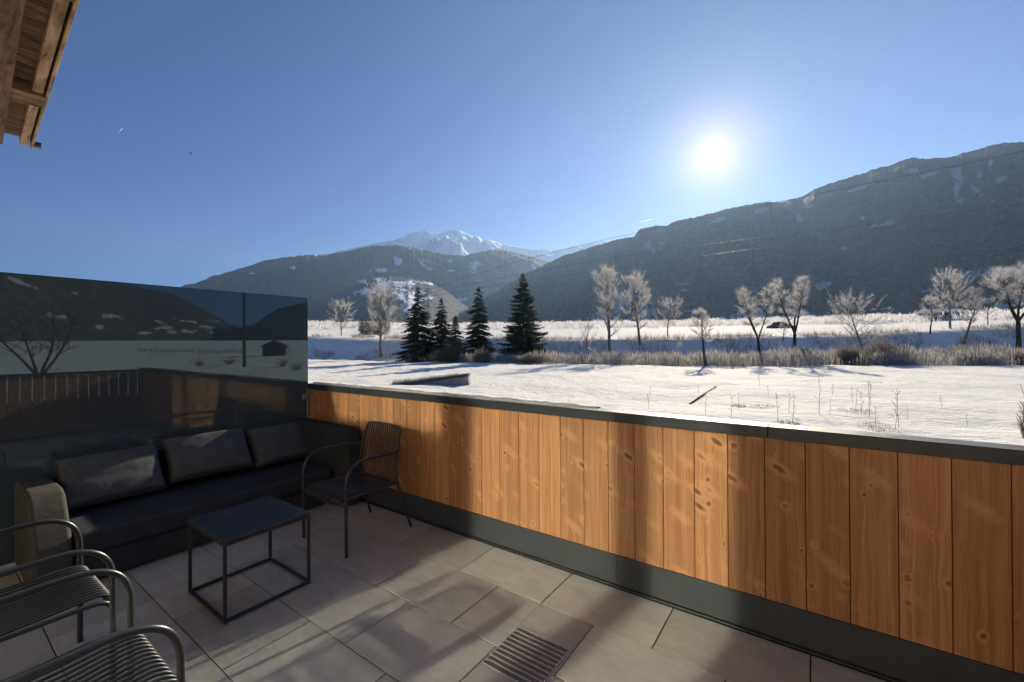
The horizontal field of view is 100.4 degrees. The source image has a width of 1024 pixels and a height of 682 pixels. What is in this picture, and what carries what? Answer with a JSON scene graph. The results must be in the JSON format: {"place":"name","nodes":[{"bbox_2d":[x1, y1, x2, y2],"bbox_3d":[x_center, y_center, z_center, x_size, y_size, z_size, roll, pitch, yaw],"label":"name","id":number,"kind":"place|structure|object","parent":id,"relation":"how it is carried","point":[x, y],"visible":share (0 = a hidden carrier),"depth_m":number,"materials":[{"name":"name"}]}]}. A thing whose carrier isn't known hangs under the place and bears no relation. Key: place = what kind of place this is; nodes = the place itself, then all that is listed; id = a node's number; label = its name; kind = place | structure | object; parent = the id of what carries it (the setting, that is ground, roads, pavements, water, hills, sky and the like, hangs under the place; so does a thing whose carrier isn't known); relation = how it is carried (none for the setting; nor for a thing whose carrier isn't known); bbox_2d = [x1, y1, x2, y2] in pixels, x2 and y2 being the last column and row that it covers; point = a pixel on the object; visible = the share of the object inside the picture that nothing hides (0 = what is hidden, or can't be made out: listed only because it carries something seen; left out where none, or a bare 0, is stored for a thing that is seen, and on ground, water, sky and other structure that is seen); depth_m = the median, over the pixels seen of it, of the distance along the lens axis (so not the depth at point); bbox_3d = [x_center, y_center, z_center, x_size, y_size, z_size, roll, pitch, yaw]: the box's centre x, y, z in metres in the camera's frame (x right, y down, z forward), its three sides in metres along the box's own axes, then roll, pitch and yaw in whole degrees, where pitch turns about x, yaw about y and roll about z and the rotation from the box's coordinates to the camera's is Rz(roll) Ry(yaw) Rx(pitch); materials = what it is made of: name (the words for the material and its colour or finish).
{"place":"outdoors","nodes":[
{"label":"outdoors","id":0,"kind":"place"},
{"bbox_2d":[0,0,79,148],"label":"roof overhang","id":1,"kind":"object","parent":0,"point":[34,34],"depth_m":3.77,"materials":[{"name":"brown wood"}]},
{"bbox_2d":[182,245,548,321],"bbox_3d":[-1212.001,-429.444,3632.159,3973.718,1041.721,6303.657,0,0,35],"label":"mountain ridge","id":2,"kind":"structure","parent":0,"point":[320,282],"depth_m":3589.68,"materials":[{"name":"grey stone"}]},
{"bbox_2d":[324,276,474,322],"bbox_3d":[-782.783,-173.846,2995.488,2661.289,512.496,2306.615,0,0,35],"label":"mountain spur","id":3,"kind":"structure","parent":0,"point":[403,292],"depth_m":2386.03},
{"bbox_2d":[0,499,886,681],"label":"terrace floor","id":4,"kind":"structure","parent":0,"point":[412,606],"depth_m":2.39,"materials":[{"name":"grey tile"}]},
{"bbox_2d":[0,519,116,680],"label":"garden armchair","id":5,"kind":"object","parent":4,"relation":"on","point":[21,613],"visible":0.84,"depth_m":1.90,"materials":[{"name":"grey metal"}]},
{"bbox_2d":[0,569,184,681],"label":"garden armchair","id":6,"kind":"object","parent":4,"relation":"on","point":[131,634],"visible":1,"depth_m":1.49,"materials":[{"name":"grey metal"}]},
{"bbox_2d":[14,418,360,587],"bbox_3d":[-2.485,1.201,3.571,1.030,0.725,2.105,0,0,35],"label":"sofa","id":7,"kind":"object","parent":4,"relation":"on","point":[125,533],"visible":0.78,"depth_m":3.12,"materials":[{"name":"fabric"}]},
{"bbox_2d":[53,444,167,510],"bbox_3d":[-3.058,1.028,3.274,0.184,0.405,0.604,-42,-22,27],"label":"back pillow","id":8,"kind":"object","parent":7,"relation":"on","point":[91,479],"visible":0.97,"depth_m":3.19,"materials":[{"name":"grey fabric"}]},
{"bbox_2d":[161,428,253,483],"bbox_3d":[-2.689,0.998,3.797,0.183,0.405,0.634,-43,-25,30],"label":"back pillow","id":9,"kind":"object","parent":7,"relation":"on","point":[196,455],"visible":1,"depth_m":3.71,"materials":[{"name":"grey fabric"}]},
{"bbox_2d":[245,422,308,467],"bbox_3d":[-2.336,1.028,4.294,0.184,0.405,0.584,-41,-21,26],"label":"back pillow","id":10,"kind":"object","parent":7,"relation":"on","point":[269,445],"visible":0.95,"depth_m":4.19,"materials":[{"name":"grey fabric"}]},
{"bbox_2d":[187,495,310,624],"bbox_3d":[-1.661,1.338,2.708,0.530,0.462,0.500,0,0,35],"label":"side table","id":11,"kind":"object","parent":4,"relation":"on","point":[225,527],"visible":1,"depth_m":2.65,"materials":[{"name":"black metal"}]},
{"bbox_2d":[302,421,411,557],"bbox_3d":[-1.260,1.140,3.502,0.601,0.864,0.652,0,0,35],"label":"garden armchair","id":12,"kind":"object","parent":4,"relation":"on","point":[346,485],"visible":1,"depth_m":3.52,"materials":[{"name":"black metal"}]},
{"bbox_2d":[481,626,569,681],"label":"floor drain","id":13,"kind":"object","parent":4,"relation":"in","point":[519,654],"visible":1,"depth_m":2.10,"materials":[{"name":"black"}]},
{"bbox_2d":[307,383,1023,681],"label":"parapet wall","id":14,"kind":"structure","parent":4,"relation":"on","point":[894,557],"depth_m":2.26,"materials":[{"name":"wood"}]},
{"bbox_2d":[313,381,600,407],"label":"snow on cap","id":15,"kind":"structure","parent":14,"relation":"on","point":[531,401],"depth_m":3.49,"materials":[{"name":"white snow"}]},
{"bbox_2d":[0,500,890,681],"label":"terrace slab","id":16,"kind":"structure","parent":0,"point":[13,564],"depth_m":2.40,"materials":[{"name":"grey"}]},
{"bbox_2d":[0,272,309,565],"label":"glass screen","id":17,"kind":"object","parent":16,"relation":"on","point":[88,366],"visible":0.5,"depth_m":3.54,"materials":[{"name":"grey glass"}]},
{"bbox_2d":[330,230,609,261],"bbox_3d":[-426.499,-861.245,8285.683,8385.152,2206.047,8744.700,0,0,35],"label":"mountain peak","id":18,"kind":"structure","parent":0,"point":[455,242],"depth_m":6833.01,"materials":[{"name":"white snow"}]},
{"bbox_2d":[0,0,1023,286],"label":"sky","id":19,"kind":"structure","parent":0,"point":[308,127],"materials":[{"name":"blue"}]},
{"bbox_2d":[308,310,1023,445],"bbox_3d":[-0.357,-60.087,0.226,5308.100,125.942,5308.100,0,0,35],"label":"snow ground","id":20,"kind":"structure","parent":0,"point":[986,400],"depth_m":26.05,"materials":[{"name":"white snow"}]},
{"bbox_2d":[326,300,354,335],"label":"bare tree","id":21,"kind":"object","parent":20,"relation":"on","point":[349,305],"visible":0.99,"depth_m":83.78,"materials":[{"name":"grey plant"}]},
{"bbox_2d":[358,321,390,334],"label":"hedge","id":22,"kind":"object","parent":20,"relation":"on","point":[369,330],"visible":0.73,"depth_m":94.57,"materials":[{"name":"grey plant"}]},
{"bbox_2d":[363,277,395,356],"bbox_3d":[-19.246,-3.604,63.515,5.881,12.254,5.444,0,0,7],"label":"bare tree","id":23,"kind":"object","parent":20,"relation":"on","point":[381,331],"visible":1,"depth_m":62.95,"materials":[{"name":"grey plant"}]},
{"bbox_2d":[392,287,439,361],"bbox_3d":[-11.615,-1.904,55.044,6.410,10.359,6.526,0,0,15],"label":"spruce tree","id":24,"kind":"object","parent":20,"relation":"on","point":[417,346],"visible":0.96,"depth_m":54.31,"materials":[{"name":"green plant"}]},
{"bbox_2d":[392,373,470,385],"bbox_3d":[-4.527,2.740,23.930,4.599,1.944,0.882,0,0,4],"label":"concrete basin","id":25,"kind":"object","parent":20,"relation":"on","point":[456,379],"visible":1,"depth_m":23.53,"materials":[{"name":"grey concrete"}]},
{"bbox_2d":[426,298,452,361],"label":"spruce tree","id":26,"kind":"object","parent":20,"relation":"on","point":[441,330],"visible":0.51,"depth_m":56.59,"materials":[{"name":"green plant"}]},
{"bbox_2d":[427,345,464,361],"bbox_3d":[-7.792,1.422,51.046,5.908,2.213,5.352,0,0,35],"label":"shrub","id":27,"kind":"object","parent":20,"relation":"on","point":[443,355],"visible":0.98,"depth_m":50.32,"materials":[{"name":"green plant"}]},
{"bbox_2d":[445,316,471,362],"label":"spruce tree","id":28,"kind":"object","parent":20,"relation":"on","point":[454,339],"visible":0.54,"depth_m":52.69,"materials":[{"name":"green plant"}]},
{"bbox_2d":[463,287,497,354],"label":"spruce tree","id":29,"kind":"object","parent":20,"relation":"on","point":[478,341],"visible":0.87,"depth_m":55.60,"materials":[{"name":"green plant"}]},
{"bbox_2d":[470,346,496,362],"bbox_3d":[-3.444,1.553,50.096,3.333,2.173,3.625,0,0,23],"label":"shrub","id":30,"kind":"object","parent":20,"relation":"on","point":[479,357],"visible":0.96,"depth_m":49.46,"materials":[{"name":"green plant"}]},
{"bbox_2d":[496,273,547,355],"bbox_3d":[1.288,-2.799,54.977,6.816,11.863,6.516,0,0,4],"label":"spruce tree","id":31,"kind":"object","parent":20,"relation":"on","point":[521,334],"visible":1,"depth_m":54.29,"materials":[{"name":"green plant"}]},
{"bbox_2d":[518,352,550,362],"bbox_3d":[2.535,1.766,47.249,4.101,1.369,4.520,0,0,6],"label":"shrub","id":32,"kind":"object","parent":20,"relation":"on","point":[536,359],"visible":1,"depth_m":46.39,"materials":[{"name":"brown plant"}]},
{"bbox_2d":[578,321,597,354],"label":"bare tree","id":33,"kind":"object","parent":20,"relation":"on","point":[588,327],"visible":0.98,"depth_m":58.20,"materials":[{"name":"grey plant"}]},
{"bbox_2d":[589,263,625,353],"bbox_3d":[13.543,-4.148,60.209,4.547,13.954,4.762,0,0,-34],"label":"bare tree","id":34,"kind":"object","parent":20,"relation":"on","point":[606,272],"visible":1,"depth_m":59.79,"materials":[{"name":"grey plant"}]},
{"bbox_2d":[619,269,651,344],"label":"bare tree","id":35,"kind":"object","parent":20,"relation":"on","point":[630,290],"visible":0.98,"depth_m":61.85,"materials":[{"name":"grey plant"}]},
{"bbox_2d":[308,307,1023,329],"bbox_3d":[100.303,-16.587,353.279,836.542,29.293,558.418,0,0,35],"label":"frosted scrub","id":36,"kind":"object","parent":20,"relation":"on","point":[867,318],"visible":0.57,"depth_m":152.85,"materials":[{"name":"white plant"}]},
{"bbox_2d":[311,319,1023,366],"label":"bank brush","id":37,"kind":"object","parent":20,"relation":"on","point":[645,336],"visible":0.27,"depth_m":61.57,"materials":[{"name":"brown plant"}]},
{"bbox_2d":[655,295,683,337],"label":"bare tree","id":38,"kind":"object","parent":20,"relation":"on","point":[671,308],"visible":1,"depth_m":65.27,"materials":[{"name":"grey plant"}]},
{"bbox_2d":[689,386,715,403],"bbox_3d":[8.589,2.356,19.003,0.064,0.159,6.689,0,0,33],"label":"wooden pole","id":39,"kind":"object","parent":20,"relation":"on","point":[693,401],"visible":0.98,"depth_m":17.98,"materials":[{"name":"wood"}]},
{"bbox_2d":[690,307,715,365],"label":"bare tree","id":40,"kind":"object","parent":20,"relation":"on","point":[700,313],"visible":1,"depth_m":42.08,"materials":[{"name":"grey plant"}]},
{"bbox_2d":[404,341,1023,366],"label":"reeds","id":41,"kind":"object","parent":20,"relation":"on","point":[785,357],"visible":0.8,"depth_m":42.65,"materials":[{"name":"brown plant"}]},
{"bbox_2d":[733,283,780,354],"bbox_3d":[28.543,-2.041,49.840,5.030,9.691,3.453,0,0,35],"label":"bare tree","id":42,"kind":"object","parent":20,"relation":"on","point":[750,319],"visible":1,"depth_m":49.89,"materials":[{"name":"grey plant"}]},
{"bbox_2d":[766,321,793,327],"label":"earth mound","id":43,"kind":"object","parent":20,"relation":"on","point":[774,324],"visible":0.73,"depth_m":99.36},
{"bbox_2d":[778,317,792,340],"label":"bare tree","id":44,"kind":"object","parent":20,"relation":"on","point":[784,332],"visible":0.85,"depth_m":59.94,"materials":[{"name":"grey plant"}]},
{"bbox_2d":[777,418,801,424],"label":"grass tuft","id":45,"kind":"object","parent":20,"relation":"on","point":[788,422],"visible":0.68,"depth_m":11.95,"materials":[{"name":"beige plant"}]},
{"bbox_2d":[770,276,811,348],"bbox_3d":[33.914,-2.676,52.215,4.877,11.082,3.249,0,0,16],"label":"bare tree","id":46,"kind":"object","parent":20,"relation":"on","point":[804,283],"visible":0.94,"depth_m":51.96,"materials":[{"name":"grey plant"}]},
{"bbox_2d":[792,347,821,361],"bbox_3d":[31.612,1.528,45.982,3.930,2.057,3.536,0,0,-15],"label":"shrub","id":47,"kind":"object","parent":20,"relation":"on","point":[800,349],"visible":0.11,"depth_m":45.76,"materials":[{"name":"plant"}]},
{"bbox_2d":[830,338,866,365],"bbox_3d":[33.923,1.093,43.038,3.238,3.152,3.155,0,0,35],"label":"shrub","id":48,"kind":"object","parent":20,"relation":"on","point":[846,355],"visible":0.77,"depth_m":42.58,"materials":[{"name":"plant"}]},
{"bbox_2d":[836,406,875,414],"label":"grass tuft","id":49,"kind":"object","parent":20,"relation":"on","point":[855,409],"visible":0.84,"depth_m":14.23,"materials":[{"name":"beige plant"}]},
{"bbox_2d":[827,289,891,350],"bbox_3d":[45.715,-2.606,56.511,6.108,9.473,7.288,0,0,4],"label":"bare tree","id":50,"kind":"object","parent":20,"relation":"on","point":[854,325],"visible":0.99,"depth_m":56.77,"materials":[{"name":"grey plant"}]},
{"bbox_2d":[858,421,894,432],"bbox_3d":[9.951,2.315,11.703,1.192,0.171,1.639,0,0,35],"label":"grass tuft","id":51,"kind":"object","parent":20,"relation":"on","point":[876,426],"visible":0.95,"depth_m":11.66,"materials":[{"name":"beige plant"}]},
{"bbox_2d":[859,333,918,365],"bbox_3d":[36.751,0.676,42.516,5.773,3.967,6.482,0,0,35],"label":"shrub","id":52,"kind":"object","parent":20,"relation":"on","point":[888,346],"visible":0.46,"depth_m":42.17,"materials":[{"name":"plant"}]},
{"bbox_2d":[892,388,898,426],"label":"weed stalk","id":53,"kind":"object","parent":20,"relation":"on","point":[897,405],"visible":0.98,"depth_m":11.68,"materials":[{"name":"plant"}]},
{"bbox_2d":[917,294,947,333],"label":"bare tree","id":54,"kind":"object","parent":20,"relation":"on","point":[930,302],"visible":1,"depth_m":59.63,"materials":[{"name":"grey plant"}]},
{"bbox_2d":[915,309,966,320],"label":"hay barn","id":55,"kind":"structure","parent":20,"relation":"on","point":[957,312],"depth_m":117.83,"materials":[{"name":"grey wood"}]},
{"bbox_2d":[930,268,974,328],"bbox_3d":[65.992,-6.589,64.486,5.496,9.899,5.673,0,0,35],"label":"bare tree","id":56,"kind":"object","parent":20,"relation":"on","point":[951,275],"visible":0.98,"depth_m":63.93,"materials":[{"name":"grey plant"}]},
{"bbox_2d":[960,286,984,343],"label":"bare tree","id":57,"kind":"object","parent":20,"relation":"on","point":[976,299],"visible":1,"depth_m":57.48,"materials":[{"name":"grey plant"}]},
{"bbox_2d":[938,338,1009,365],"bbox_3d":[45.321,1.098,41.936,5.776,2.930,5.711,0,0,7],"label":"shrub","id":58,"kind":"object","parent":20,"relation":"on","point":[976,346],"visible":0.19,"depth_m":41.99,"materials":[{"name":"brown plant"}]},
{"bbox_2d":[973,295,1001,324],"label":"bare tree","id":59,"kind":"object","parent":20,"relation":"on","point":[987,311],"visible":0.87,"depth_m":65.95,"materials":[{"name":"grey plant"}]},
{"bbox_2d":[978,260,1023,351],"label":"bare tree","id":60,"kind":"object","parent":20,"relation":"on","point":[1017,317],"visible":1,"depth_m":52.05,"materials":[{"name":"grey plant"}]},
{"bbox_2d":[1003,349,1023,365],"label":"shrub","id":61,"kind":"object","parent":20,"relation":"on","point":[1019,355],"visible":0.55,"depth_m":41.60,"materials":[{"name":"brown plant"}]},
{"bbox_2d":[1016,384,1023,438],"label":"weed tuft","id":62,"kind":"object","parent":20,"relation":"on","point":[1020,424],"visible":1,"depth_m":9.95,"materials":[{"name":"beige plant"}]},
{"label":"utility pole","id":63,"kind":"object","parent":20,"relation":"on","visible":0},
{"bbox_2d":[420,151,1023,292],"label":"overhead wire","id":64,"kind":"object","parent":63,"relation":"attached to","point":[761,205],"visible":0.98,"depth_m":128.69,"materials":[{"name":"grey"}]},
{"bbox_2d":[423,203,1023,294],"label":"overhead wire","id":65,"kind":"object","parent":63,"relation":"attached to","point":[760,237],"visible":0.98,"depth_m":127.75,"materials":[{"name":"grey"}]},
{"bbox_2d":[423,221,1023,297],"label":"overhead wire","id":66,"kind":"object","parent":63,"relation":"attached to","point":[758,248],"visible":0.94,"depth_m":127.76,"materials":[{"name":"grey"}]},
{"bbox_2d":[469,142,1023,322],"bbox_3d":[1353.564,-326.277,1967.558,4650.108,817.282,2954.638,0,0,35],"label":"mountain flank","id":67,"kind":"object","parent":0,"point":[898,270],"visible":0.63,"depth_m":1449.89,"materials":[{"name":"grey stone"}]}
]}

